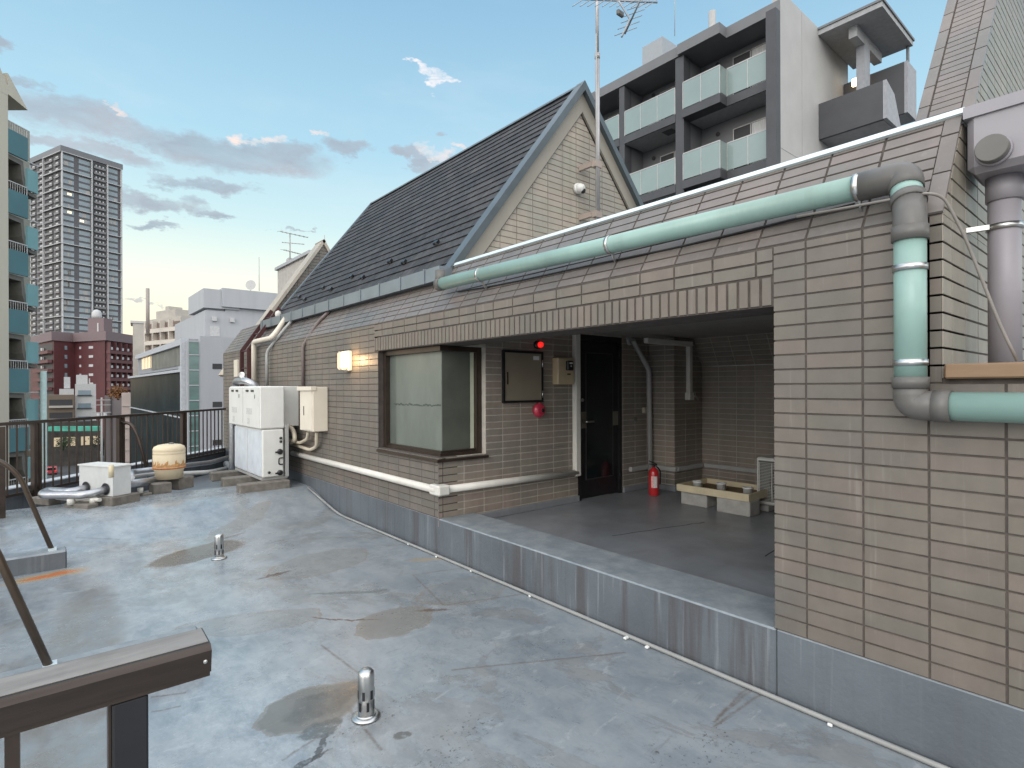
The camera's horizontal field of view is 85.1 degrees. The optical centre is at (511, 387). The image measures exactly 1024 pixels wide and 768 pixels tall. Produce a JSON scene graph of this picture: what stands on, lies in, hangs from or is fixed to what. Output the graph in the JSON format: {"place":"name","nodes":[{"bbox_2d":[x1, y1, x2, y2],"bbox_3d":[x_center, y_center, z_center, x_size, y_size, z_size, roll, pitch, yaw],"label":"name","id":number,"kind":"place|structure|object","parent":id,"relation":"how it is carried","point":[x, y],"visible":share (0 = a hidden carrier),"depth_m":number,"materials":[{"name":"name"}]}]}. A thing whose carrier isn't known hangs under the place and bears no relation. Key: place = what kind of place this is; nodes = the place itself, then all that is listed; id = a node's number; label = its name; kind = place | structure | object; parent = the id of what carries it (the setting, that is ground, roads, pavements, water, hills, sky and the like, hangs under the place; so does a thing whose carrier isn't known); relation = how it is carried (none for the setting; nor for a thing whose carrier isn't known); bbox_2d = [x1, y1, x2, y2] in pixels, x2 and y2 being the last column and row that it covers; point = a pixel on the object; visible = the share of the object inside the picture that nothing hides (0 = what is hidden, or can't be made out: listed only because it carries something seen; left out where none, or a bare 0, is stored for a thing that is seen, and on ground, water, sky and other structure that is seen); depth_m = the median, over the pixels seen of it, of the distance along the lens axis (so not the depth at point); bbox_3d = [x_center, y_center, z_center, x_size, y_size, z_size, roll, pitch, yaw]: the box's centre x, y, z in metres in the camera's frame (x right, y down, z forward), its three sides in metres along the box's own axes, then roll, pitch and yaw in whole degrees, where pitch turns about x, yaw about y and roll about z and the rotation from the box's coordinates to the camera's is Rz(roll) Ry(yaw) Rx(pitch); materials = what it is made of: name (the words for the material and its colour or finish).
{"place":"outdoors","nodes":[
{"label":"outdoors","id":0,"kind":"place"},
{"bbox_2d":[0,69,46,485],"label":"teal balcony block","id":1,"kind":"structure","parent":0,"point":[19,349],"depth_m":28.87,"materials":[{"name":"paint"}]},
{"bbox_2d":[51,436,78,449],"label":"tree","id":2,"kind":"object","parent":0,"point":[65,442],"visible":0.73,"depth_m":111.96,"materials":[{"name":"green plant"}]},
{"bbox_2d":[30,145,122,336],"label":"residential tower","id":3,"kind":"structure","parent":0,"point":[76,267],"depth_m":309.16,"materials":[{"name":"grey concrete"}]},
{"bbox_2d":[79,266,90,271],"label":"window","id":4,"kind":"structure","parent":3,"relation":"in","point":[80,268],"depth_m":309.08,"materials":[{"name":"grey glass"}]},
{"bbox_2d":[79,272,90,277],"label":"window","id":5,"kind":"structure","parent":3,"relation":"in","point":[80,274],"depth_m":309.08,"materials":[{"name":"grey glass"}]},
{"bbox_2d":[79,284,90,289],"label":"window","id":6,"kind":"structure","parent":3,"relation":"in","point":[80,285],"depth_m":309.23,"materials":[{"name":"grey glass"}]},
{"bbox_2d":[79,302,90,306],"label":"window","id":7,"kind":"structure","parent":3,"relation":"in","point":[80,303],"depth_m":309.19,"materials":[{"name":"grey glass"}]},
{"bbox_2d":[54,456,103,477],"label":"road","id":8,"kind":"structure","parent":0,"point":[65,470],"depth_m":119.61,"materials":[{"name":"asphalt"}]},
{"bbox_2d":[47,466,56,474],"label":"car","id":9,"kind":"object","parent":8,"relation":"on","point":[49,469],"visible":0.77,"depth_m":113.59,"materials":[{"name":"red metal"}]},
{"bbox_2d":[106,383,127,400],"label":"tree","id":10,"kind":"object","parent":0,"point":[117,392],"visible":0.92,"depth_m":84.60,"materials":[{"name":"orange plant"}]},
{"bbox_2d":[122,393,130,462],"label":"pale pink building","id":11,"kind":"structure","parent":0,"point":[126,402],"depth_m":80.33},
{"bbox_2d":[130,320,145,375],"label":"beige block","id":12,"kind":"structure","parent":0,"point":[138,337],"depth_m":140.53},
{"bbox_2d":[0,0,946,334],"label":"sky","id":13,"kind":"structure","parent":0,"point":[231,125],"materials":[{"name":"blue"}]},
{"bbox_2d":[677,478,767,501],"bbox_3d":[2.198,1.024,5.731,0.580,0.107,0.780,0,0,-40],"label":"drain tray","id":14,"kind":"object","parent":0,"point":[740,491],"visible":0.95,"depth_m":5.66,"materials":[{"name":"beige plastic"}]},
{"bbox_2d":[591,0,915,366],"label":"dark apartment building","id":15,"kind":"structure","parent":0,"point":[769,85],"depth_m":22.64,"materials":[{"name":"grey concrete"}]},
{"bbox_2d":[660,151,675,186],"bbox_3d":[7.377,-9.710,25.298,0.069,2.000,1.500,0,0,-40],"label":"window","id":16,"kind":"structure","parent":15,"relation":"in","point":[671,155],"depth_m":25.53,"materials":[{"name":"glass"}]},
{"bbox_2d":[733,42,765,94],"bbox_3d":[9.663,-12.675,22.571,0.069,2.000,1.500,0,0,-40],"label":"window","id":17,"kind":"structure","parent":15,"relation":"in","point":[760,48],"depth_m":22.59,"materials":[{"name":"glass"}]},
{"bbox_2d":[733,117,765,169],"bbox_3d":[9.673,-9.719,22.571,0.069,2.000,1.500,0,0,-40],"label":"window","id":18,"kind":"structure","parent":15,"relation":"in","point":[760,124],"depth_m":22.60,"materials":[{"name":"glass"}]},
{"label":"ground","id":19,"kind":"structure","parent":0,"visible":0},
{"bbox_2d":[47,377,74,464],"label":"building","id":20,"kind":"structure","parent":19,"relation":"on","point":[61,405],"depth_m":129.80,"materials":[{"name":"concrete"}]},
{"bbox_2d":[48,420,99,465],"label":"shop row","id":21,"kind":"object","parent":19,"relation":"on","point":[73,450],"visible":0.56,"depth_m":127.79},
{"bbox_2d":[48,426,99,430],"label":"shop awning","id":22,"kind":"object","parent":21,"relation":"attached to","point":[73,428],"visible":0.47,"depth_m":123.00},
{"bbox_2d":[81,436,89,444],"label":"shop window","id":23,"kind":"structure","parent":21,"relation":"in","point":[87,440],"depth_m":129.13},
{"bbox_2d":[31,309,132,437],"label":"red apartment block","id":24,"kind":"structure","parent":19,"relation":"on","point":[99,353],"depth_m":181.48,"materials":[{"name":"brick"}]},
{"bbox_2d":[75,375,95,420],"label":"narrow white building","id":25,"kind":"structure","parent":19,"relation":"on","point":[85,398],"depth_m":133.32,"materials":[{"name":"concrete"}]},
{"bbox_2d":[78,390,90,394],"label":"window","id":26,"kind":"structure","parent":25,"relation":"in","point":[80,392],"depth_m":133.03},
{"bbox_2d":[78,403,90,407],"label":"window","id":27,"kind":"structure","parent":25,"relation":"in","point":[80,405],"depth_m":133.00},
{"bbox_2d":[85,434,103,455],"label":"tree","id":28,"kind":"object","parent":19,"relation":"on","point":[95,441],"visible":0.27,"depth_m":99.12,"materials":[{"name":"green plant"}]},
{"bbox_2d":[92,397,110,461],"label":"utility pole","id":29,"kind":"object","parent":19,"relation":"on","point":[101,433],"visible":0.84,"depth_m":89.89,"materials":[{"name":"grey concrete"}]},
{"bbox_2d":[105,396,121,462],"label":"mauve wall building","id":30,"kind":"structure","parent":19,"relation":"on","point":[114,406],"depth_m":92.46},
{"bbox_2d":[144,288,193,351],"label":"white apartments","id":31,"kind":"structure","parent":19,"relation":"on","point":[159,330],"depth_m":121.14,"materials":[{"name":"concrete"}]},
{"bbox_2d":[128,336,234,462],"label":"glass office","id":32,"kind":"structure","parent":19,"relation":"on","point":[180,374],"depth_m":47.92,"materials":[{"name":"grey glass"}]},
{"bbox_2d":[142,357,149,369],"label":"lit window","id":33,"kind":"structure","parent":32,"relation":"in","point":[148,357],"depth_m":63.09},
{"bbox_2d":[212,364,221,368],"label":"slot window","id":34,"kind":"structure","parent":32,"relation":"in","point":[214,366],"depth_m":46.88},
{"bbox_2d":[175,288,277,340],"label":"grey panel building","id":35,"kind":"structure","parent":19,"relation":"on","point":[227,312],"depth_m":63.88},
{"bbox_2d":[210,326,219,336],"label":"door","id":36,"kind":"structure","parent":35,"relation":"in","point":[214,330],"depth_m":62.61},
{"bbox_2d":[246,280,255,290],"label":"satellite dish","id":37,"kind":"object","parent":35,"relation":"on","point":[250,285],"visible":0.93,"depth_m":66.00,"materials":[{"name":"grey plastic"}]},
{"bbox_2d":[275,250,310,293],"bbox_3d":[-5.835,6.592,20.031,4.080,21.798,3.380,0,0,-40],"label":"rooftop penthouse","id":38,"kind":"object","parent":19,"relation":"on","point":[287,270],"visible":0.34,"depth_m":19.11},
{"bbox_2d":[277,231,307,261],"bbox_3d":[-7.817,-4.912,19.977,1.091,1.226,0.618,0,0,-40],"label":"rooftop antenna","id":39,"kind":"object","parent":38,"relation":"on","point":[289,250],"visible":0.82,"depth_m":19.86,"materials":[{"name":"white metal"}]},
{"bbox_2d":[143,0,1023,767],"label":"tiled building","id":40,"kind":"structure","parent":19,"relation":"on","point":[893,610],"depth_m":3.33,"materials":[{"name":"beige tile"}]},
{"bbox_2d":[0,408,225,497],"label":"roof railing","id":41,"kind":"object","parent":40,"relation":"on","point":[36,453],"visible":0.8,"depth_m":7.53,"materials":[{"name":"brown metal"}]},
{"bbox_2d":[6,447,224,509],"bbox_3d":[-5.663,1.383,7.654,0.160,0.494,6.135,0,0,3],"label":"edge upstand","id":42,"kind":"object","parent":40,"relation":"attached to","point":[17,502],"visible":0.18,"depth_m":7.17,"materials":[{"name":"grey paint"}]},
{"bbox_2d":[223,423,235,469],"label":"insulated pipe","id":43,"kind":"object","parent":40,"relation":"attached to","point":[230,464],"visible":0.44,"depth_m":8.34,"materials":[{"name":"silver metal"}]},
{"bbox_2d":[135,466,227,478],"bbox_3d":[-4.628,1.217,7.950,0.320,0.120,1.438,0,0,30],"label":"drain line","id":44,"kind":"object","parent":43,"relation":"attached to","point":[199,472],"visible":0.5,"depth_m":7.92,"materials":[{"name":"grey plastic"}]},
{"bbox_2d":[234,360,238,376],"bbox_3d":[-4.891,-0.341,9.897,0.030,0.300,0.240,0,0,-40],"label":"wall hatch","id":45,"kind":"object","parent":40,"relation":"attached to","point":[236,368],"depth_m":9.84,"materials":[{"name":"beige metal"}]},
{"bbox_2d":[240,307,280,385],"bbox_3d":[-4.165,-0.448,9.241,0.535,1.767,0.440,0,0,-40],"label":"pipe","id":46,"kind":"object","parent":40,"relation":"attached to","point":[252,337],"visible":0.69,"depth_m":9.22,"materials":[{"name":"red metal"}]},
{"bbox_2d":[251,317,285,381],"bbox_3d":[-3.749,-0.546,8.628,0.300,1.042,0.953,0,0,-40],"label":"wall pipe","id":47,"kind":"object","parent":40,"relation":"attached to","point":[274,333],"depth_m":8.78,"materials":[{"name":"beige plastic"}]},
{"bbox_2d":[265,321,292,385],"bbox_3d":[-3.450,-0.543,8.283,0.546,1.039,0.094,0,0,16],"label":"wall pipe","id":48,"kind":"object","parent":40,"relation":"attached to","point":[289,323],"depth_m":8.35,"materials":[{"name":"grey plastic"}]},
{"bbox_2d":[284,386,298,425],"bbox_3d":[-3.074,0.249,7.588,0.215,0.535,0.370,0,0,-40],"label":"wall box","id":49,"kind":"object","parent":40,"relation":"attached to","point":[291,405],"visible":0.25,"depth_m":7.45,"materials":[{"name":"white metal"}]},
{"bbox_2d":[289,425,296,444],"bbox_3d":[-2.941,0.637,7.423,0.060,0.309,0.328,0,0,-40],"label":"conduit","id":50,"kind":"object","parent":49,"relation":"attached to","point":[294,434],"visible":0.96,"depth_m":7.33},
{"bbox_2d":[289,431,309,443],"bbox_3d":[-2.798,0.647,7.308,0.050,0.191,0.756,0,0,-40],"label":"conduit","id":51,"kind":"object","parent":40,"relation":"attached to","point":[305,439],"visible":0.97,"depth_m":7.10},
{"bbox_2d":[297,387,327,431],"bbox_3d":[-2.455,0.259,6.854,0.213,0.540,0.470,0,0,-40],"label":"wall box","id":52,"kind":"object","parent":40,"relation":"attached to","point":[313,409],"visible":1,"depth_m":6.71,"materials":[{"name":"beige metal"}]},
{"bbox_2d":[291,432,318,450],"bbox_3d":[-2.703,0.672,7.242,0.084,0.284,1.161,0,0,-38],"label":"conduit","id":53,"kind":"object","parent":52,"relation":"attached to","point":[315,446],"visible":0.97,"depth_m":6.99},
{"bbox_2d":[302,391,311,430],"bbox_3d":[-2.485,0.276,6.764,0.007,0.475,0.310,0,0,-40],"label":"door","id":54,"kind":"structure","parent":52,"relation":"in","point":[306,395],"depth_m":6.75,"materials":[{"name":"beige metal"}]},
{"bbox_2d":[301,311,330,385],"bbox_3d":[-2.541,-0.527,7.269,0.480,1.013,0.051,0,0,17],"label":"conduit","id":55,"kind":"object","parent":40,"relation":"attached to","point":[323,316],"visible":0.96,"depth_m":7.31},
{"bbox_2d":[337,350,351,370],"bbox_3d":[-1.876,-0.298,6.240,0.129,0.230,0.130,0,0,-40],"label":"wall lamp","id":56,"kind":"object","parent":40,"relation":"attached to","point":[344,360],"visible":1,"depth_m":6.20,"materials":[{"name":"white glass"}]},
{"bbox_2d":[376,346,488,462],"bbox_3d":[-0.808,0.141,5.466,0.565,1.029,1.164,0,0,-40],"label":"corner window","id":57,"kind":"structure","parent":40,"relation":"in","point":[432,396],"depth_m":5.23,"materials":[{"name":"glass"}]},
{"bbox_2d":[290,334,580,495],"bbox_3d":[-1.129,0.185,6.756,1.825,1.532,3.710,0,0,-40],"label":"pipe trunking","id":58,"kind":"object","parent":40,"relation":"attached to","point":[439,489],"visible":0.91,"depth_m":5.88,"materials":[{"name":"white plastic"}]},
{"bbox_2d":[0,480,933,767],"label":"deck","id":59,"kind":"structure","parent":40,"relation":"on","point":[302,604],"depth_m":3.02,"materials":[{"name":"concrete"}]},
{"bbox_2d":[0,427,56,667],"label":"side railing","id":60,"kind":"object","parent":59,"relation":"on","point":[24,614],"visible":0.94,"depth_m":2.64,"materials":[{"name":"brown metal"}]},
{"bbox_2d":[0,546,66,578],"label":"painted plinth","id":61,"kind":"structure","parent":59,"relation":"on","point":[30,562],"depth_m":4.48,"materials":[{"name":"paint"}]},
{"bbox_2d":[32,496,61,505],"bbox_3d":[-5.195,1.259,6.220,0.300,0.080,0.140,0,0,20],"label":"concrete block","id":62,"kind":"object","parent":59,"relation":"on","point":[41,501],"depth_m":6.15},
{"bbox_2d":[65,501,97,508],"bbox_3d":[-4.636,1.269,6.003,0.360,0.055,0.120,0,0,20],"label":"concrete block","id":63,"kind":"object","parent":59,"relation":"on","point":[82,505],"depth_m":5.95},
{"bbox_2d":[55,498,101,501],"bbox_3d":[-4.755,1.217,6.094,0.695,0.058,0.043,0,0,18],"label":"drain line","id":64,"kind":"object","parent":63,"relation":"on","point":[87,500],"visible":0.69,"depth_m":6.04,"materials":[{"name":"white plastic"}]},
{"bbox_2d":[0,628,211,767],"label":"foreground railing","id":65,"kind":"object","parent":59,"relation":"on","point":[120,684],"visible":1,"depth_m":0.81,"materials":[{"name":"brown metal"}]},
{"bbox_2d":[0,626,197,677],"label":"handrail cap","id":66,"kind":"structure","parent":65,"relation":"attached to","point":[80,655],"depth_m":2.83,"materials":[{"name":"metal"}]},
{"bbox_2d":[91,492,139,506],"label":"concrete block","id":67,"kind":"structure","parent":59,"relation":"on","point":[112,501],"depth_m":6.09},
{"bbox_2d":[77,462,132,495],"bbox_3d":[-4.561,1.021,6.249,0.561,0.330,0.224,0,0,20],"label":"equipment box","id":68,"kind":"object","parent":67,"relation":"on","point":[93,475],"visible":0.8,"depth_m":6.16,"materials":[{"name":"white metal"}]},
{"bbox_2d":[37,484,106,498],"bbox_3d":[-4.782,1.132,6.101,0.779,0.122,0.334,0,0,1],"label":"insulated pipe","id":69,"kind":"object","parent":68,"relation":"attached to","point":[81,492],"visible":0.98,"depth_m":5.96,"materials":[{"name":"silver metal"}]},
{"bbox_2d":[108,465,113,477],"bbox_3d":[-3.846,0.784,5.351,0.044,0.160,0.042,0,0,-40],"label":"label","id":70,"kind":"object","parent":68,"relation":"attached to","point":[110,471],"visible":1,"depth_m":5.34,"materials":[{"name":"paper"}]},
{"bbox_2d":[131,476,164,487],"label":"insulated pipe","id":71,"kind":"object","parent":68,"relation":"attached to","point":[141,482],"visible":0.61,"depth_m":6.63,"materials":[{"name":"silver metal"}]},
{"bbox_2d":[131,455,228,480],"bbox_3d":[-4.796,1.102,7.807,0.573,0.242,3.269,0,0,-10],"label":"insulated pipe","id":72,"kind":"object","parent":68,"relation":"attached to","point":[188,465],"visible":0.66,"depth_m":8.26,"materials":[{"name":"silver metal"}]},
{"bbox_2d":[149,481,171,494],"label":"concrete block","id":73,"kind":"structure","parent":59,"relation":"on","point":[160,487],"depth_m":6.77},
{"bbox_2d":[167,475,193,489],"bbox_3d":[-4.263,1.220,7.166,0.200,0.150,0.240,0,0,14],"label":"concrete block","id":74,"kind":"object","parent":59,"relation":"on","point":[185,481],"depth_m":7.09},
{"bbox_2d":[152,442,185,479],"bbox_3d":[-4.319,0.916,7.026,0.368,0.450,0.368,0,0,-40],"label":"pressure tank","id":75,"kind":"object","parent":74,"relation":"on","point":[169,461],"visible":1,"depth_m":6.89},
{"bbox_2d":[211,533,226,559],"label":"vent pipe","id":76,"kind":"object","parent":59,"relation":"on","point":[219,546],"visible":1,"depth_m":4.79,"materials":[{"name":"metal"}]},
{"bbox_2d":[209,470,246,481],"bbox_3d":[-3.967,1.245,7.977,0.620,0.119,0.160,0,0,-40],"label":"concrete sleeper","id":77,"kind":"object","parent":59,"relation":"on","point":[215,476],"visible":0.52,"depth_m":7.83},
{"bbox_2d":[221,475,266,486],"bbox_3d":[-3.555,1.243,7.487,0.620,0.119,0.160,0,0,-40],"label":"concrete sleeper","id":78,"kind":"object","parent":59,"relation":"on","point":[230,481],"visible":0.43,"depth_m":7.34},
{"bbox_2d":[236,479,289,492],"bbox_3d":[-3.115,1.242,6.995,0.600,0.119,0.160,0,0,-40],"label":"concrete sleeper","id":79,"kind":"object","parent":59,"relation":"on","point":[257,486],"visible":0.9,"depth_m":6.93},
{"bbox_2d":[235,424,288,480],"bbox_3d":[-3.515,0.833,7.718,0.320,0.700,1.540,0,0,-40],"label":"support frame","id":80,"kind":"object","parent":79,"relation":"on","point":[286,458],"visible":0.56,"depth_m":7.22,"materials":[{"name":"grey metal"}]},
{"bbox_2d":[235,425,248,471],"bbox_3d":[-3.684,0.843,7.870,0.272,0.610,0.650,0,0,-40],"label":"water heater","id":81,"kind":"object","parent":80,"relation":"on","point":[241,447],"visible":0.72,"depth_m":7.75,"materials":[{"name":"white metal"}]},
{"bbox_2d":[229,386,244,425],"bbox_3d":[-3.783,0.258,7.968,0.324,0.548,0.735,0,0,-40],"label":"boiler cabinet","id":82,"kind":"object","parent":81,"relation":"on","point":[235,405],"visible":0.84,"depth_m":7.83,"materials":[{"name":"white metal"}]},
{"bbox_2d":[232,377,258,385],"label":"insulated pipe","id":83,"kind":"object","parent":82,"relation":"on","point":[242,380],"visible":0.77,"depth_m":7.87,"materials":[{"name":"silver metal"}]},
{"bbox_2d":[248,427,283,477],"bbox_3d":[-3.250,0.842,7.355,0.272,0.610,0.677,0,0,-40],"label":"water heater","id":84,"kind":"object","parent":80,"relation":"on","point":[265,453],"visible":0.99,"depth_m":7.14,"materials":[{"name":"white metal"}]},
{"bbox_2d":[243,386,283,428],"bbox_3d":[-3.303,0.256,7.398,0.324,0.548,0.735,0,0,-40],"label":"boiler cabinet","id":85,"kind":"object","parent":84,"relation":"on","point":[263,407],"visible":1,"depth_m":7.15,"materials":[{"name":"white metal"}]},
{"bbox_2d":[351,667,380,724],"bbox_3d":[-0.652,1.362,2.492,0.128,0.212,0.128,0,0,-40],"label":"vent pipe","id":86,"kind":"object","parent":59,"relation":"on","point":[367,712],"visible":1,"depth_m":2.46,"materials":[{"name":"metal"}]},
{"bbox_2d":[407,544,832,726],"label":"mortar crumbs","id":87,"kind":"object","parent":59,"relation":"on","point":[647,647],"visible":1,"depth_m":3.14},
{"bbox_2d":[307,487,949,767],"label":"floor conduit","id":88,"kind":"object","parent":59,"relation":"on","point":[906,752],"visible":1,"depth_m":2.87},
{"bbox_2d":[501,350,543,402],"bbox_3d":[0.112,-0.106,5.494,0.524,0.508,0.040,0,0,-40],"label":"steel cabinet","id":89,"kind":"object","parent":40,"relation":"attached to","point":[522,381],"visible":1,"depth_m":5.49,"materials":[{"name":"metal"}]},
{"bbox_2d":[532,403,545,417],"bbox_3d":[0.275,0.227,5.592,0.151,0.151,0.099,0,0,-40],"label":"alarm bell","id":90,"kind":"object","parent":40,"relation":"attached to","point":[538,410],"visible":1,"depth_m":5.55,"materials":[{"name":"red paint"}]},
{"bbox_2d":[534,340,543,348],"bbox_3d":[0.273,-0.430,5.607,0.088,0.088,0.084,0,0,-40],"label":"signal lamp","id":91,"kind":"object","parent":40,"relation":"attached to","point":[538,344],"visible":1,"depth_m":5.59,"materials":[{"name":"red plastic"}]},
{"bbox_2d":[553,358,573,383],"bbox_3d":[0.548,-0.169,5.801,0.240,0.274,0.129,0,0,-40],"label":"meter box","id":92,"kind":"object","parent":40,"relation":"attached to","point":[563,370],"visible":1,"depth_m":5.76,"materials":[{"name":"beige paint"}]},
{"bbox_2d":[573,183,585,193],"bbox_3d":[0.780,-2.285,6.388,0.123,0.130,0.114,0,0,-40],"label":"dome camera","id":93,"kind":"object","parent":40,"relation":"attached to","point":[578,188],"visible":1,"depth_m":6.36,"materials":[{"name":"white plastic"}]},
{"bbox_2d":[578,334,621,500],"bbox_3d":[0.967,0.324,6.297,0.741,1.805,0.211,0,0,-40],"label":"door","id":94,"kind":"structure","parent":40,"relation":"in","point":[600,356],"depth_m":6.28,"materials":[{"name":"black paint"}]},
{"bbox_2d":[572,0,657,220],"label":"tv antenna mast","id":95,"kind":"object","parent":40,"relation":"attached to","point":[596,163],"visible":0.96,"depth_m":6.34,"materials":[{"name":"grey metal"}]},
{"bbox_2d":[495,488,775,597],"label":"terrace floor","id":96,"kind":"structure","parent":40,"relation":"on","point":[733,550],"depth_m":4.71,"materials":[{"name":"paint"}]},
{"bbox_2d":[649,461,660,495],"bbox_3d":[1.623,1.027,6.355,0.137,0.395,0.116,0,0,-40],"label":"fire extinguisher","id":97,"kind":"object","parent":96,"relation":"on","point":[654,479],"visible":1,"depth_m":6.30,"materials":[{"name":"red paint"}]},
{"bbox_2d":[681,491,716,507],"bbox_3d":[1.951,1.151,5.823,0.200,0.144,0.300,0,0,-40],"label":"concrete block","id":98,"kind":"object","parent":96,"relation":"on","point":[698,500],"depth_m":5.73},
{"bbox_2d":[717,497,759,516],"bbox_3d":[2.201,1.150,5.432,0.200,0.144,0.340,0,0,-40],"label":"concrete block","id":99,"kind":"object","parent":96,"relation":"on","point":[740,508],"depth_m":5.34,"materials":[{"name":"concrete"}]},
{"bbox_2d":[760,504,774,511],"bbox_3d":[2.585,1.191,5.598,0.300,0.059,0.120,0,0,-40],"label":"concrete block","id":100,"kind":"object","parent":96,"relation":"on","point":[766,508],"depth_m":5.49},
{"bbox_2d":[757,455,775,505],"bbox_3d":[2.779,0.927,5.396,0.303,0.465,0.720,0,0,-40],"label":"ac outdoor unit","id":101,"kind":"object","parent":100,"relation":"on","point":[765,472],"visible":0.3,"depth_m":5.50,"materials":[{"name":"white metal"}]},
{"bbox_2d":[626,337,652,469],"bbox_3d":[1.529,0.195,6.654,0.411,1.611,0.090,0,0,-40],"label":"down pipe","id":102,"kind":"object","parent":40,"relation":"attached to","point":[631,341],"visible":0.94,"depth_m":6.72,"materials":[{"name":"grey plastic"}]},
{"bbox_2d":[457,203,854,291],"bbox_3d":[0.506,-0.809,3.632,0.032,0.065,3.101,0,0,-40],"label":"cable","id":103,"kind":"object","parent":40,"relation":"on","point":[742,231],"visible":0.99,"depth_m":3.16,"materials":[{"name":"black paint"}]},
{"bbox_2d":[644,338,698,400],"bbox_3d":[1.864,-0.195,6.480,1.001,0.713,0.081,0,0,-40],"label":"tap pipe","id":104,"kind":"object","parent":40,"relation":"attached to","point":[690,394],"visible":1,"depth_m":6.68,"materials":[{"name":"white plastic"}]},
{"bbox_2d":[629,462,756,473],"bbox_3d":[2.438,0.959,6.545,2.011,0.055,0.731,0,0,20],"label":"trunking","id":105,"kind":"object","parent":40,"relation":"attached to","point":[695,466],"visible":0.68,"depth_m":6.63,"materials":[{"name":"grey plastic"}]},
{"bbox_2d":[433,162,1023,423],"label":"drain pipe","id":106,"kind":"object","parent":40,"relation":"attached to","point":[901,185],"visible":0.98,"depth_m":2.16,"materials":[{"name":"green plastic"}]},
{"bbox_2d":[796,192,1018,361],"bbox_3d":[1.546,-0.439,2.246,0.749,0.686,0.154,0,0,37],"label":"cable","id":107,"kind":"object","parent":106,"relation":"hanging from","point":[976,265],"visible":1,"depth_m":2.11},
{"bbox_2d":[963,89,1023,362],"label":"drain pipe","id":108,"kind":"object","parent":40,"relation":"attached to","point":[995,126],"visible":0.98,"depth_m":2.29,"materials":[{"name":"grey plastic"}]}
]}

